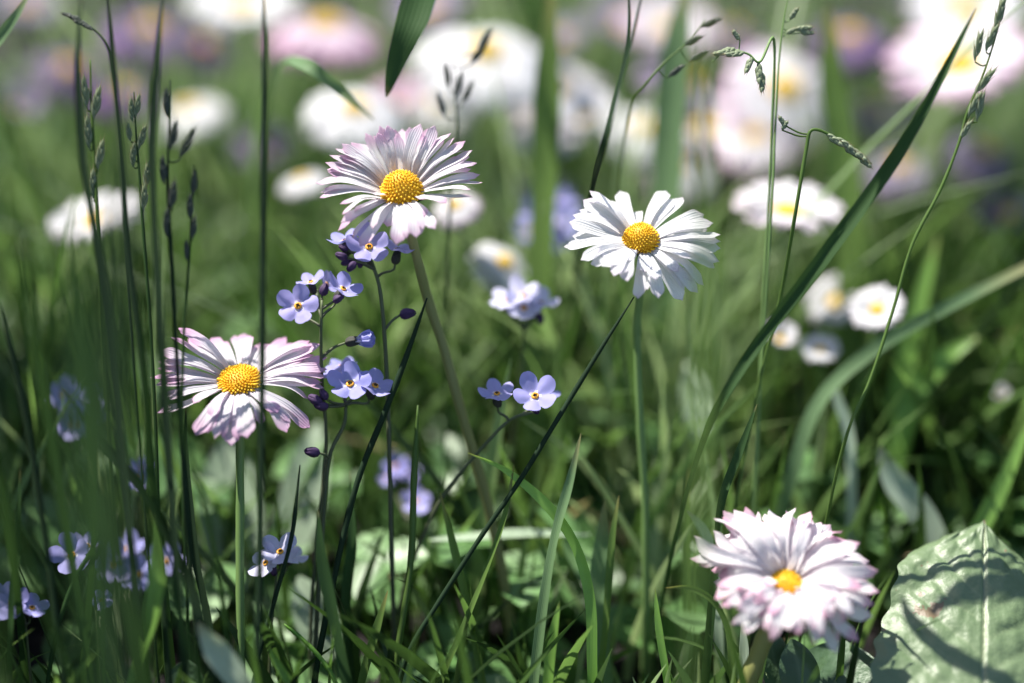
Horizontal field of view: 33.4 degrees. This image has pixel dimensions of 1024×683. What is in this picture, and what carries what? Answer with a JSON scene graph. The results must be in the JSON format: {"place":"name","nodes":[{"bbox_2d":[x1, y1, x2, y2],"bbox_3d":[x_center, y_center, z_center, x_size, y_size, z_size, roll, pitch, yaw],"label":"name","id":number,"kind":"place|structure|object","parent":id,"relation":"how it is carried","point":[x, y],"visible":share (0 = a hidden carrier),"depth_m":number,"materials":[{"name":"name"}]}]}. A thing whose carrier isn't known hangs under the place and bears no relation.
{"place":"outdoors","nodes":[
{"label":"outdoors","id":0,"kind":"place"},
{"bbox_2d":[0,0,1023,682],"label":"ground","id":1,"kind":"structure","parent":0,"point":[36,636],"depth_m":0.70,"materials":[{"name":"plant"}]},
{"bbox_2d":[7,475,20,682],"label":"grass shoot","id":2,"kind":"object","parent":1,"relation":"on","point":[11,608],"depth_m":0.33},
{"bbox_2d":[0,79,45,291],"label":"daisy","id":3,"kind":"object","parent":1,"relation":"on","point":[34,100],"visible":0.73,"depth_m":0.47,"materials":[{"name":"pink plant"}]},
{"bbox_2d":[4,581,49,682],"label":"forget me not","id":4,"kind":"object","parent":1,"relation":"on","point":[31,607],"visible":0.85,"depth_m":0.33,"materials":[{"name":"purple plant"}]},
{"bbox_2d":[0,300,67,682],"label":"grass straw","id":5,"kind":"object","parent":1,"relation":"on","point":[37,487],"depth_m":0.32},
{"bbox_2d":[0,0,67,138],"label":"daisy","id":6,"kind":"object","parent":1,"relation":"on","point":[32,9],"visible":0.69,"depth_m":0.51,"materials":[{"name":"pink plant"}]},
{"bbox_2d":[25,48,106,198],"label":"daisy","id":7,"kind":"object","parent":1,"relation":"on","point":[65,62],"visible":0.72,"depth_m":0.50,"materials":[{"name":"purple plant"}]},
{"bbox_2d":[60,230,109,682],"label":"grass shoot","id":8,"kind":"object","parent":1,"relation":"on","point":[77,372],"depth_m":0.23,"materials":[{"name":"plant"}]},
{"bbox_2d":[46,192,140,270],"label":"daisy","id":9,"kind":"object","parent":1,"relation":"on","point":[60,221],"visible":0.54,"depth_m":0.40,"materials":[{"name":"white plant"}]},
{"bbox_2d":[82,60,106,408],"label":"grass stalk","id":10,"kind":"object","parent":1,"relation":"on","point":[95,100],"depth_m":0.34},
{"bbox_2d":[75,0,140,624],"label":"grass shoot","id":11,"kind":"object","parent":1,"relation":"on","point":[82,156],"depth_m":0.32,"materials":[{"name":"plant"}]},
{"bbox_2d":[60,12,159,682],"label":"grass stalk","id":12,"kind":"object","parent":1,"relation":"on","point":[75,20],"depth_m":0.33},
{"bbox_2d":[0,203,230,682],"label":"shaded grass","id":13,"kind":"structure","parent":1,"relation":"on","point":[139,639],"depth_m":0.29,"materials":[{"name":"plant"}]},
{"bbox_2d":[104,62,128,682],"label":"grass shoot","id":14,"kind":"object","parent":1,"relation":"on","point":[114,274],"depth_m":0.24,"materials":[{"name":"plant"}]},
{"bbox_2d":[88,78,162,208],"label":"daisy","id":15,"kind":"object","parent":1,"relation":"on","point":[106,111],"visible":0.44,"depth_m":0.49,"materials":[{"name":"purple plant"}]},
{"bbox_2d":[58,385,219,682],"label":"grass shoot","id":16,"kind":"object","parent":1,"relation":"on","point":[193,593],"depth_m":0.32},
{"bbox_2d":[107,0,172,682],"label":"grass straw","id":17,"kind":"object","parent":1,"relation":"on","point":[169,677],"depth_m":0.32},
{"bbox_2d":[126,90,165,682],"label":"grass stalk","id":18,"kind":"object","parent":1,"relation":"on","point":[134,108],"depth_m":0.33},
{"bbox_2d":[129,537,164,682],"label":"grass shoot","id":19,"kind":"object","parent":1,"relation":"on","point":[155,586],"depth_m":0.32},
{"bbox_2d":[99,10,199,196],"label":"daisy","id":20,"kind":"object","parent":1,"relation":"on","point":[185,40],"visible":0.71,"depth_m":0.51,"materials":[{"name":"purple plant"}]},
{"bbox_2d":[148,0,189,682],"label":"grass shoot","id":21,"kind":"object","parent":1,"relation":"on","point":[162,351],"depth_m":0.32,"materials":[{"name":"plant"}]},
{"bbox_2d":[157,80,200,664],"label":"grass stalk","id":22,"kind":"object","parent":1,"relation":"on","point":[171,194],"depth_m":0.32,"materials":[{"name":"plant"}]},
{"bbox_2d":[181,165,198,660],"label":"grass stalk","id":23,"kind":"object","parent":1,"relation":"on","point":[193,223],"depth_m":0.33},
{"bbox_2d":[157,98,229,296],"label":"daisy","id":24,"kind":"object","parent":1,"relation":"on","point":[199,110],"visible":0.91,"depth_m":0.47,"materials":[{"name":"white plant"}]},
{"bbox_2d":[184,409,213,632],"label":"grass shoot","id":25,"kind":"object","parent":1,"relation":"on","point":[196,564],"depth_m":0.33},
{"bbox_2d":[176,32,235,170],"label":"daisy","id":26,"kind":"object","parent":1,"relation":"on","point":[205,59],"visible":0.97,"depth_m":0.51,"materials":[{"name":"purple plant"}]},
{"bbox_2d":[197,622,252,682],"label":"broad leaf","id":27,"kind":"object","parent":1,"relation":"on","point":[221,657],"depth_m":0.31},
{"bbox_2d":[197,438,257,627],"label":"broad leaf","id":28,"kind":"object","parent":1,"relation":"on","point":[220,466],"visible":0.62,"depth_m":0.38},
{"bbox_2d":[150,328,326,670],"bbox_3d":[-0.057,0.038,0.344,0.030,0.080,0.045,12,30,22],"label":"daisy","id":29,"kind":"object","parent":1,"relation":"on","point":[227,414],"visible":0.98,"depth_m":0.33,"materials":[{"name":"white plant"}]},
{"bbox_2d":[183,0,298,212],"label":"daisy","id":30,"kind":"object","parent":1,"relation":"on","point":[229,13],"visible":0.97,"depth_m":0.48,"materials":[{"name":"white plant"}]},
{"bbox_2d":[253,0,267,679],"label":"grass straw","id":31,"kind":"object","parent":1,"relation":"on","point":[262,369],"depth_m":0.32,"materials":[{"name":"plant"}]},
{"bbox_2d":[225,124,295,250],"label":"daisy","id":32,"kind":"object","parent":1,"relation":"on","point":[275,141],"visible":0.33,"depth_m":0.48,"materials":[{"name":"grey plant"}]},
{"bbox_2d":[248,532,308,675],"bbox_3d":[-0.046,0.059,0.344,0.011,0.044,0.015,0,28,0],"label":"forget me not","id":33,"kind":"object","parent":1,"relation":"on","point":[274,552],"visible":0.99,"depth_m":0.34,"materials":[{"name":"purple plant"}]},
{"bbox_2d":[278,422,327,585],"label":"broad leaf","id":34,"kind":"object","parent":1,"relation":"on","point":[306,525],"visible":0.6,"depth_m":0.38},
{"bbox_2d":[279,172,327,395],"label":"daisy","id":35,"kind":"object","parent":1,"relation":"on","point":[302,184],"visible":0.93,"depth_m":0.42,"materials":[{"name":"white plant"}]},
{"bbox_2d":[241,56,374,333],"bbox_3d":[-0.055,-0.018,0.407,0.011,0.120,0.084,-16,32,-27],"label":"grass shoot","id":36,"kind":"object","parent":1,"relation":"on","point":[319,72],"depth_m":0.41,"materials":[{"name":"plant"}]},
{"bbox_2d":[291,576,335,666],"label":"broad leaf","id":37,"kind":"object","parent":1,"relation":"on","point":[302,586],"visible":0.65,"depth_m":0.36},
{"bbox_2d":[276,270,375,680],"bbox_3d":[-0.040,0.029,0.349,0.019,0.091,0.028,23,35,36],"label":"forget me not","id":38,"kind":"object","parent":1,"relation":"on","point":[299,304],"visible":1,"depth_m":0.34,"materials":[{"name":"purple plant"}]},
{"bbox_2d":[267,12,386,260],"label":"daisy","id":39,"kind":"object","parent":1,"relation":"on","point":[322,39],"visible":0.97,"depth_m":0.47,"materials":[{"name":"pink plant"}]},
{"bbox_2d":[316,511,351,682],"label":"grass shoot","id":40,"kind":"object","parent":1,"relation":"on","point":[326,585],"depth_m":0.33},
{"bbox_2d":[304,357,392,668],"bbox_3d":[-0.033,0.040,0.347,0.016,0.074,0.035,6,29,11],"label":"forget me not","id":41,"kind":"object","parent":1,"relation":"on","point":[346,377],"visible":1,"depth_m":0.34,"materials":[{"name":"purple plant"}]},
{"bbox_2d":[341,473,356,682],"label":"grass shoot","id":42,"kind":"object","parent":1,"relation":"on","point":[349,567],"depth_m":0.34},
{"bbox_2d":[303,89,404,231],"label":"daisy","id":43,"kind":"object","parent":1,"relation":"on","point":[328,109],"visible":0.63,"depth_m":0.43,"materials":[{"name":"white plant"}]},
{"bbox_2d":[311,298,427,682],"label":"grass straw","id":44,"kind":"object","parent":1,"relation":"on","point":[365,459],"depth_m":0.34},
{"bbox_2d":[326,222,415,653],"bbox_3d":[-0.028,0.026,0.348,0.018,0.099,0.033,0,28,0],"label":"forget me not","id":45,"kind":"object","parent":1,"relation":"on","point":[373,249],"visible":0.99,"depth_m":0.34,"materials":[{"name":"purple plant"}]},
{"bbox_2d":[368,77,424,129],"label":"daisy","id":46,"kind":"object","parent":1,"relation":"on","point":[401,96],"visible":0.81,"depth_m":0.46,"materials":[{"name":"pink plant"}]},
{"bbox_2d":[378,451,430,537],"bbox_3d":[-0.022,0.044,0.378,0.009,0.038,0.016,-15,32,-26],"label":"forget me not","id":47,"kind":"object","parent":1,"relation":"on","point":[401,467],"visible":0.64,"depth_m":0.37,"materials":[{"name":"purple plant"}]},
{"bbox_2d":[394,405,418,675],"bbox_3d":[-0.022,0.048,0.341,0.006,0.066,0.028,0,28,0],"label":"grass straw","id":48,"kind":"object","parent":1,"relation":"on","point":[411,553],"depth_m":0.34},
{"bbox_2d":[316,124,516,662],"bbox_3d":[-0.016,0.013,0.355,0.045,0.115,0.025,10,30,18],"label":"daisy","id":49,"kind":"object","parent":1,"relation":"on","point":[396,177],"visible":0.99,"depth_m":0.34,"materials":[{"name":"white plant"}]},
{"bbox_2d":[389,0,467,124],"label":"daisy","id":50,"kind":"object","parent":1,"relation":"on","point":[440,13],"visible":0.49,"depth_m":0.50,"materials":[{"name":"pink plant"}]},
{"bbox_2d":[405,89,472,168],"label":"daisy","id":51,"kind":"object","parent":1,"relation":"on","point":[432,110],"visible":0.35,"depth_m":0.48,"materials":[{"name":"white plant"}]},
{"bbox_2d":[433,191,482,414],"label":"daisy","id":52,"kind":"object","parent":1,"relation":"on","point":[463,213],"visible":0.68,"depth_m":0.39,"materials":[{"name":"white plant"}]},
{"bbox_2d":[440,493,485,682],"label":"grass shoot","id":53,"kind":"object","parent":1,"relation":"on","point":[456,559],"depth_m":0.34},
{"bbox_2d":[433,25,493,571],"bbox_3d":[-0.014,-0.005,0.377,0.010,0.126,0.030,11,30,20],"label":"grass stalk","id":54,"kind":"object","parent":1,"relation":"on","point":[482,45],"depth_m":0.36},
{"bbox_2d":[385,0,558,174],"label":"grass shoot","id":55,"kind":"object","parent":1,"relation":"on","point":[412,19],"depth_m":0.34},
{"bbox_2d":[410,29,537,160],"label":"daisy","id":56,"kind":"object","parent":1,"relation":"on","point":[514,66],"visible":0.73,"depth_m":0.45,"materials":[{"name":"white plant"}]},
{"bbox_2d":[439,466,513,682],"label":"grass shoot","id":57,"kind":"object","parent":1,"relation":"on","point":[486,569],"depth_m":0.34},
{"bbox_2d":[396,371,560,625],"bbox_3d":[-0.008,0.038,0.352,0.036,0.073,0.013,0,28,0],"label":"forget me not","id":58,"kind":"object","parent":1,"relation":"on","point":[534,395],"visible":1,"depth_m":0.34,"materials":[{"name":"purple plant"}]},
{"bbox_2d":[468,243,527,445],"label":"daisy","id":59,"kind":"object","parent":1,"relation":"on","point":[499,264],"visible":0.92,"depth_m":0.39,"materials":[{"name":"white plant"}]},
{"bbox_2d":[428,528,590,640],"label":"broad leaf","id":60,"kind":"object","parent":1,"relation":"on","point":[514,533],"visible":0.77,"depth_m":0.36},
{"bbox_2d":[0,70,1023,682],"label":"ground cover","id":61,"kind":"object","parent":1,"relation":"on","point":[578,522],"visible":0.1,"depth_m":0.38,"materials":[{"name":"green plant"}]},
{"bbox_2d":[398,297,633,682],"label":"grass straw","id":62,"kind":"object","parent":1,"relation":"on","point":[500,508],"depth_m":0.34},
{"bbox_2d":[489,274,558,554],"bbox_3d":[0.002,0.023,0.374,0.014,0.079,0.011,8,29,14],"label":"forget me not","id":63,"kind":"object","parent":1,"relation":"on","point":[522,301],"visible":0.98,"depth_m":0.36,"materials":[{"name":"purple plant"}]},
{"bbox_2d":[468,453,596,682],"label":"grass shoot","id":64,"kind":"object","parent":1,"relation":"on","point":[545,503],"depth_m":0.34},
{"bbox_2d":[520,0,560,548],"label":"grass shoot","id":65,"kind":"object","parent":1,"relation":"on","point":[546,110],"depth_m":0.39,"materials":[{"name":"plant"}]},
{"bbox_2d":[509,121,581,156],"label":"daisy","id":66,"kind":"object","parent":1,"relation":"on","point":[523,130],"visible":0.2,"depth_m":0.47,"materials":[{"name":"white plant"}]},
{"bbox_2d":[515,187,578,375],"bbox_3d":[0.009,0.000,0.419,0.016,0.077,0.016,-11,30,-20],"label":"forget me not","id":67,"kind":"object","parent":1,"relation":"on","point":[564,196],"visible":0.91,"depth_m":0.40,"materials":[{"name":"purple plant"}]},
{"bbox_2d":[529,434,580,682],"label":"grass shoot","id":68,"kind":"object","parent":1,"relation":"on","point":[543,599],"depth_m":0.33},
{"bbox_2d":[512,62,605,179],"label":"daisy","id":69,"kind":"object","parent":1,"relation":"on","point":[570,81],"visible":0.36,"depth_m":0.47,"materials":[{"name":"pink plant"}]},
{"bbox_2d":[560,84,617,238],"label":"daisy","id":70,"kind":"object","parent":1,"relation":"on","point":[584,107],"visible":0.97,"depth_m":0.44,"materials":[{"name":"white plant"}]},
{"bbox_2d":[590,500,612,682],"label":"grass shoot","id":71,"kind":"object","parent":1,"relation":"on","point":[598,564],"depth_m":0.35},
{"bbox_2d":[568,0,640,420],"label":"grass shoot","id":72,"kind":"object","parent":1,"relation":"on","point":[603,146],"depth_m":0.32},
{"bbox_2d":[597,496,618,682],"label":"grass shoot","id":73,"kind":"object","parent":1,"relation":"on","point":[608,585],"depth_m":0.34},
{"bbox_2d":[588,0,651,112],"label":"daisy","id":74,"kind":"object","parent":1,"relation":"on","point":[612,12],"visible":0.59,"depth_m":0.52,"materials":[{"name":"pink plant"}]},
{"bbox_2d":[564,190,720,682],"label":"daisy","id":75,"kind":"object","parent":1,"relation":"on","point":[619,234],"visible":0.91,"depth_m":0.34,"materials":[{"name":"white plant"}]},
{"bbox_2d":[601,109,685,205],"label":"daisy","id":76,"kind":"object","parent":1,"relation":"on","point":[640,115],"visible":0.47,"depth_m":0.46,"materials":[{"name":"white plant"}]},
{"bbox_2d":[604,16,722,499],"bbox_3d":[0.032,-0.007,0.373,0.022,0.132,0.010,6,29,12],"label":"grass stalk","id":77,"kind":"object","parent":1,"relation":"on","point":[675,71],"depth_m":0.35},
{"bbox_2d":[644,0,690,523],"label":"grass shoot","id":78,"kind":"object","parent":1,"relation":"on","point":[670,108],"depth_m":0.40,"materials":[{"name":"plant"}]},
{"bbox_2d":[623,0,718,155],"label":"daisy","id":79,"kind":"object","parent":1,"relation":"on","point":[658,15],"visible":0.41,"depth_m":0.50,"materials":[{"name":"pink plant"}]},
{"bbox_2d":[634,150,714,288],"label":"daisy","id":80,"kind":"object","parent":1,"relation":"on","point":[689,168],"visible":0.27,"depth_m":0.46,"materials":[{"name":"white plant"}]},
{"bbox_2d":[634,59,720,119],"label":"daisy","id":81,"kind":"object","parent":1,"relation":"on","point":[648,68],"visible":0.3,"depth_m":0.49,"materials":[{"name":"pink plant"}]},
{"bbox_2d":[680,0,711,682],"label":"grass shoot","id":82,"kind":"object","parent":1,"relation":"on","point":[700,466],"depth_m":0.25,"materials":[{"name":"plant"}]},
{"bbox_2d":[684,95,732,149],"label":"daisy","id":83,"kind":"object","parent":1,"relation":"on","point":[714,122],"visible":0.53,"depth_m":0.48,"materials":[{"name":"white plant"}]},
{"bbox_2d":[701,405,756,682],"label":"grass shoot","id":84,"kind":"object","parent":1,"relation":"on","point":[714,577],"depth_m":0.34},
{"bbox_2d":[711,29,775,640],"bbox_3d":[0.046,0.004,0.352,0.014,0.132,0.036,0,28,0],"label":"grass stalk","id":85,"kind":"object","parent":1,"relation":"on","point":[732,52],"depth_m":0.34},
{"bbox_2d":[708,120,799,255],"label":"daisy","id":86,"kind":"object","parent":1,"relation":"on","point":[751,161],"visible":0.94,"depth_m":0.47,"materials":[{"name":"white plant"}]},
{"bbox_2d":[718,45,825,240],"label":"daisy","id":87,"kind":"object","parent":1,"relation":"on","point":[747,100],"visible":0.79,"depth_m":0.47,"materials":[{"name":"white plant"}]},
{"bbox_2d":[761,321,798,485],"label":"daisy","id":88,"kind":"object","parent":1,"relation":"on","point":[790,331],"visible":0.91,"depth_m":0.39,"materials":[{"name":"white plant"}]},
{"bbox_2d":[751,0,816,511],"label":"grass stalk","id":89,"kind":"object","parent":1,"relation":"on","point":[803,29],"depth_m":0.34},
{"bbox_2d":[731,180,845,466],"bbox_3d":[0.065,0.003,0.407,0.030,0.085,0.026,-18,33,-31],"label":"daisy","id":90,"kind":"object","parent":1,"relation":"on","point":[784,196],"visible":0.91,"depth_m":0.39,"materials":[{"name":"white plant"}]},
{"bbox_2d":[703,507,878,682],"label":"daisy","id":91,"kind":"object","parent":1,"relation":"on","point":[799,574],"visible":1,"depth_m":0.32,"materials":[{"name":"white plant"}]},
{"bbox_2d":[711,115,872,671],"bbox_3d":[0.052,0.013,0.352,0.038,0.118,0.017,-22,35,-35],"label":"grass stalk","id":92,"kind":"object","parent":1,"relation":"on","point":[851,149],"depth_m":0.34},
{"bbox_2d":[779,639,819,682],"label":"clover leaf","id":93,"kind":"object","parent":1,"relation":"on","point":[790,664],"visible":0.99,"depth_m":0.34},
{"bbox_2d":[651,8,975,681],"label":"grass shoot","id":94,"kind":"object","parent":1,"relation":"on","point":[833,244],"depth_m":0.33,"materials":[{"name":"plant"}]},
{"bbox_2d":[800,332,839,507],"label":"daisy","id":95,"kind":"object","parent":1,"relation":"on","point":[818,348],"visible":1,"depth_m":0.38,"materials":[{"name":"white plant"}]},
{"bbox_2d":[806,275,855,325],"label":"daisy","id":96,"kind":"object","parent":1,"relation":"on","point":[823,306],"visible":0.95,"depth_m":0.40,"materials":[{"name":"white plant"}]},
{"bbox_2d":[809,641,873,682],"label":"clover leaf","id":97,"kind":"object","parent":1,"relation":"on","point":[828,667],"visible":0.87,"depth_m":0.34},
{"bbox_2d":[819,5,866,488],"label":"grass shoot","id":98,"kind":"object","parent":1,"relation":"on","point":[835,105],"depth_m":0.40,"materials":[{"name":"plant"}]},
{"bbox_2d":[832,388,857,642],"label":"grass shoot","id":99,"kind":"object","parent":1,"relation":"on","point":[845,419],"depth_m":0.37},
{"bbox_2d":[804,19,889,183],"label":"daisy","id":100,"kind":"object","parent":1,"relation":"on","point":[871,46],"visible":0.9,"depth_m":0.50,"materials":[{"name":"pink plant"}]},
{"bbox_2d":[842,284,904,530],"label":"daisy","id":101,"kind":"object","parent":1,"relation":"on","point":[870,307],"visible":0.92,"depth_m":0.38,"materials":[{"name":"white plant"}]},
{"bbox_2d":[851,95,914,233],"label":"daisy","id":102,"kind":"object","parent":1,"relation":"on","point":[880,125],"visible":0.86,"depth_m":0.50,"materials":[{"name":"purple plant"}]},
{"bbox_2d":[750,263,1023,639],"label":"grass shoot","id":103,"kind":"object","parent":1,"relation":"on","point":[839,377],"depth_m":0.36,"materials":[{"name":"plant"}]},
{"bbox_2d":[862,153,939,247],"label":"daisy","id":104,"kind":"object","parent":1,"relation":"on","point":[892,187],"visible":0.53,"depth_m":0.48,"materials":[{"name":"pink plant"}]},
{"bbox_2d":[798,0,1006,642],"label":"grass stalk","id":105,"kind":"object","parent":1,"relation":"on","point":[976,103],"depth_m":0.33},
{"bbox_2d":[873,235,937,498],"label":"grass shoot","id":106,"kind":"object","parent":1,"relation":"on","point":[906,348],"depth_m":0.39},
{"bbox_2d":[878,446,946,543],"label":"grass shoot","id":107,"kind":"object","parent":1,"relation":"on","point":[900,486],"depth_m":0.37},
{"bbox_2d":[869,335,979,595],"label":"grass shoot","id":108,"kind":"object","parent":1,"relation":"on","point":[946,358],"depth_m":0.38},
{"bbox_2d":[870,520,1023,682],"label":"broad leaf","id":109,"kind":"object","parent":1,"relation":"on","point":[971,579],"visible":1,"depth_m":0.33,"materials":[{"name":"plant"}]},
{"bbox_2d":[882,9,1023,257],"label":"daisy","id":110,"kind":"object","parent":1,"relation":"on","point":[937,42],"visible":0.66,"depth_m":0.45,"materials":[{"name":"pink plant"}]},
{"bbox_2d":[907,0,1023,239],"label":"daisy","id":111,"kind":"object","parent":1,"relation":"on","point":[938,12],"visible":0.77,"depth_m":0.47,"materials":[{"name":"white plant"}]},
{"bbox_2d":[937,135,1019,241],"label":"daisy","id":112,"kind":"object","parent":1,"relation":"on","point":[984,160],"visible":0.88,"depth_m":0.48,"materials":[{"name":"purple plant"}]},
{"bbox_2d":[970,427,1023,527],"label":"grass shoot","id":113,"kind":"object","parent":1,"relation":"on","point":[989,510],"depth_m":0.36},
{"bbox_2d":[975,192,1023,293],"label":"daisy","id":114,"kind":"object","parent":1,"relation":"on","point":[1003,212],"visible":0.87,"depth_m":0.45,"materials":[{"name":"plant"}]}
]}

